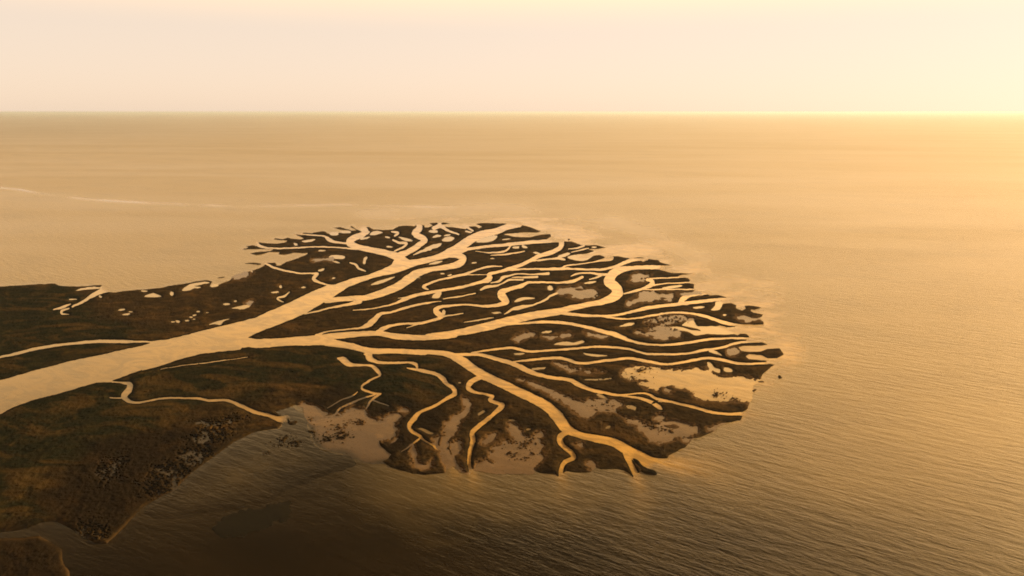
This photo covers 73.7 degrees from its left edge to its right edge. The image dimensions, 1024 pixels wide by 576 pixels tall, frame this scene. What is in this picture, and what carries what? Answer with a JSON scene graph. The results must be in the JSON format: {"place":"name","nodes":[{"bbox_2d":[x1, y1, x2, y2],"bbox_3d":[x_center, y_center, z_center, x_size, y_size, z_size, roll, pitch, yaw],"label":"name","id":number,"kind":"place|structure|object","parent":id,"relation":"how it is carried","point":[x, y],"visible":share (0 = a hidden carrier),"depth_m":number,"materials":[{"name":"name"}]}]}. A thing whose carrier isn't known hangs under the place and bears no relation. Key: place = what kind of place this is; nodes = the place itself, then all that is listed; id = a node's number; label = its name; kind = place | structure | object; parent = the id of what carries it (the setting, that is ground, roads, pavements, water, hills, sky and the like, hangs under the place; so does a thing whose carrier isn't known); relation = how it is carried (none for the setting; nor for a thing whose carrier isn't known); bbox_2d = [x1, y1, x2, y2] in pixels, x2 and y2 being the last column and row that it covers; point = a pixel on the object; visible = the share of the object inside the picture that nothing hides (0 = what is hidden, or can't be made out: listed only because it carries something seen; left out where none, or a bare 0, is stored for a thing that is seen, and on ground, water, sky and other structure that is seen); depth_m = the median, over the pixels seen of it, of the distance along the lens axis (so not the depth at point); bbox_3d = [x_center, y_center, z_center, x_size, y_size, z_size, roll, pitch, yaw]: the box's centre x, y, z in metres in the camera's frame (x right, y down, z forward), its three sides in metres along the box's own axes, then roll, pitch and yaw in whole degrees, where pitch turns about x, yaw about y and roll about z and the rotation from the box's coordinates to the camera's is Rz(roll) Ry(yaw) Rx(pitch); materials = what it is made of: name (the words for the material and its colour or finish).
{"place":"outdoors","nodes":[
{"label":"outdoors","id":0,"kind":"place"},
{"bbox_2d":[0,535,69,575],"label":"marshland","id":1,"kind":"structure","parent":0,"point":[39,555],"depth_m":188.46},
{"bbox_2d":[0,342,148,379],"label":"marshland","id":2,"kind":"structure","parent":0,"point":[16,365],"depth_m":345.05,"materials":[{"name":"brown plant"}]},
{"bbox_2d":[0,382,281,543],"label":"marshland","id":3,"kind":"structure","parent":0,"point":[57,450],"depth_m":248.22,"materials":[{"name":"plant"}]},
{"bbox_2d":[0,264,325,355],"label":"marshland","id":4,"kind":"structure","parent":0,"point":[34,315],"depth_m":428.30,"materials":[{"name":"plant"}]},
{"bbox_2d":[144,407,355,518],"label":"shallow water","id":5,"kind":"structure","parent":0,"point":[244,472],"depth_m":234.40,"materials":[{"name":"brown liquid"}]},
{"bbox_2d":[287,419,296,424],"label":"marsh islet","id":6,"kind":"object","parent":5,"relation":"on","point":[292,422],"visible":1,"depth_m":271.56,"materials":[{"name":"brown plant"}]},
{"bbox_2d":[307,395,413,463],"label":"tidal flat","id":7,"kind":"structure","parent":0,"point":[364,446],"depth_m":257.18,"materials":[{"name":"brown sand"}]},
{"bbox_2d":[0,221,778,479],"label":"river","id":8,"kind":"structure","parent":0,"point":[17,390],"depth_m":368.04,"materials":[{"name":"liquid"}]},
{"bbox_2d":[113,345,452,474],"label":"marsh island","id":9,"kind":"structure","parent":8,"relation":"on","point":[272,380],"depth_m":305.91,"materials":[{"name":"plant"}]},
{"bbox_2d":[259,234,350,247],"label":"marsh island","id":10,"kind":"structure","parent":8,"relation":"on","point":[307,240],"depth_m":640.22,"materials":[{"name":"plant"}]},
{"bbox_2d":[244,245,393,284],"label":"marsh island","id":11,"kind":"structure","parent":8,"relation":"on","point":[332,266],"depth_m":557.53,"materials":[{"name":"plant"}]},
{"bbox_2d":[307,301,352,312],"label":"marsh island","id":12,"kind":"structure","parent":8,"relation":"on","point":[323,305],"depth_m":436.09,"materials":[{"name":"brown plant"}]},
{"bbox_2d":[303,226,361,241],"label":"marsh island","id":13,"kind":"structure","parent":8,"relation":"on","point":[342,236],"depth_m":689.96,"materials":[{"name":"plant"}]},
{"bbox_2d":[354,226,420,252],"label":"marsh island","id":14,"kind":"structure","parent":8,"relation":"on","point":[399,239],"depth_m":660.88,"materials":[{"name":"plant"}]},
{"bbox_2d":[334,258,458,296],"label":"marsh island","id":15,"kind":"structure","parent":8,"relation":"on","point":[371,285],"depth_m":495.89,"materials":[{"name":"plant"}]},
{"bbox_2d":[248,242,611,338],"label":"marsh island","id":16,"kind":"structure","parent":8,"relation":"on","point":[531,297],"depth_m":449.29,"materials":[{"name":"plant"}]},
{"bbox_2d":[106,222,763,489],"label":"marsh tufts","id":17,"kind":"object","parent":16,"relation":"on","point":[524,443],"visible":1,"depth_m":265.10,"materials":[{"name":"brown plant"}]},
{"bbox_2d":[372,353,498,474],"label":"marsh island","id":18,"kind":"structure","parent":8,"relation":"on","point":[446,427],"depth_m":279.29,"materials":[{"name":"plant"}]},
{"bbox_2d":[405,223,504,259],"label":"marsh island","id":19,"kind":"structure","parent":8,"relation":"on","point":[440,237],"depth_m":677.44,"materials":[{"name":"plant"}]},
{"bbox_2d":[467,225,550,247],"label":"marsh island","id":20,"kind":"structure","parent":8,"relation":"on","point":[500,238],"depth_m":666.81,"materials":[{"name":"plant"}]},
{"bbox_2d":[471,379,570,475],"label":"marsh island","id":21,"kind":"structure","parent":8,"relation":"on","point":[515,420],"depth_m":257.17,"materials":[{"name":"plant"}]},
{"bbox_2d":[336,323,746,352],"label":"marsh island","id":22,"kind":"structure","parent":8,"relation":"on","point":[541,336],"depth_m":366.35,"materials":[{"name":"plant"}]},
{"bbox_2d":[517,241,605,268],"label":"marsh island","id":23,"kind":"structure","parent":8,"relation":"on","point":[569,252],"depth_m":578.53,"materials":[{"name":"plant"}]},
{"bbox_2d":[563,435,632,476],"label":"marsh island","id":24,"kind":"structure","parent":8,"relation":"on","point":[591,456],"depth_m":243.83,"materials":[{"name":"brown plant"}]},
{"bbox_2d":[566,256,629,268],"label":"marsh island","id":25,"kind":"structure","parent":8,"relation":"on","point":[616,260],"depth_m":551.05,"materials":[{"name":"brown plant"}]},
{"bbox_2d":[463,356,741,457],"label":"marsh island","id":26,"kind":"structure","parent":8,"relation":"on","point":[624,419],"depth_m":278.06,"materials":[{"name":"plant"}]},
{"bbox_2d":[479,342,783,362],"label":"marsh island","id":27,"kind":"structure","parent":8,"relation":"on","point":[735,353],"depth_m":346.88,"materials":[{"name":"plant"}]},
{"bbox_2d":[520,314,748,343],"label":"marsh island","id":28,"kind":"structure","parent":8,"relation":"on","point":[648,330],"depth_m":390.30,"materials":[{"name":"plant"}]},
{"bbox_2d":[569,269,701,314],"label":"marsh island","id":29,"kind":"structure","parent":8,"relation":"on","point":[632,301],"depth_m":460.02,"materials":[{"name":"brown plant"}]},
{"bbox_2d":[631,458,656,474],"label":"marsh islet","id":30,"kind":"object","parent":8,"relation":"on","point":[639,466],"visible":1,"depth_m":236.20,"materials":[{"name":"brown plant"}]},
{"bbox_2d":[516,359,772,412],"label":"marsh island","id":31,"kind":"structure","parent":8,"relation":"on","point":[702,381],"depth_m":316.99,"materials":[{"name":"soil"}]},
{"bbox_2d":[620,259,668,266],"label":"marsh island","id":32,"kind":"structure","parent":8,"relation":"on","point":[650,262],"depth_m":554.80,"materials":[{"name":"brown plant"}]},
{"bbox_2d":[646,283,693,288],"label":"marsh island","id":33,"kind":"structure","parent":8,"relation":"on","point":[679,286],"depth_m":482.83,"materials":[{"name":"plant"}]},
{"bbox_2d":[653,278,689,283],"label":"marsh island","id":34,"kind":"structure","parent":8,"relation":"on","point":[670,280],"depth_m":499.09,"materials":[{"name":"brown plant"}]},
{"bbox_2d":[613,301,763,324],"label":"marsh island","id":35,"kind":"structure","parent":8,"relation":"on","point":[729,312],"depth_m":421.32,"materials":[{"name":"plant"}]},
{"bbox_2d":[660,313,737,328],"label":"marsh island","id":36,"kind":"structure","parent":8,"relation":"on","point":[700,321],"depth_m":402.23,"materials":[{"name":"plant"}]},
{"bbox_2d":[684,294,725,301],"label":"marsh island","id":37,"kind":"structure","parent":8,"relation":"on","point":[699,297],"depth_m":453.99,"materials":[{"name":"brown plant"}]},
{"bbox_2d":[0,112,1023,575],"bbox_3d":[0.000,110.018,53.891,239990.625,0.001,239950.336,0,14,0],"label":"sea","id":38,"kind":"structure","parent":0,"point":[870,264],"depth_m":522.75,"materials":[{"name":"liquid"}]},
{"bbox_2d":[212,500,291,537],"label":"seaweed bed","id":39,"kind":"object","parent":38,"relation":"on","point":[242,522],"visible":1,"depth_m":206.86,"materials":[{"name":"brown plant"}]},
{"bbox_2d":[664,424,678,432],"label":"marsh islet","id":40,"kind":"object","parent":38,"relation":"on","point":[674,426],"visible":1,"depth_m":268.13,"materials":[{"name":"brown plant"}]},
{"bbox_2d":[0,0,1023,112],"label":"sky","id":41,"kind":"structure","parent":0,"point":[57,56],"materials":[{"name":"beige"}]},
{"bbox_2d":[672,320,734,334],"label":"pond","id":42,"kind":"structure","parent":0,"point":[711,329],"depth_m":388.28,"materials":[{"name":"liquid"}]},
{"bbox_2d":[665,320,700,330],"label":"marsh islet","id":43,"kind":"object","parent":42,"relation":"on","point":[677,323],"visible":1,"depth_m":394.49,"materials":[{"name":"brown plant"}]}
]}

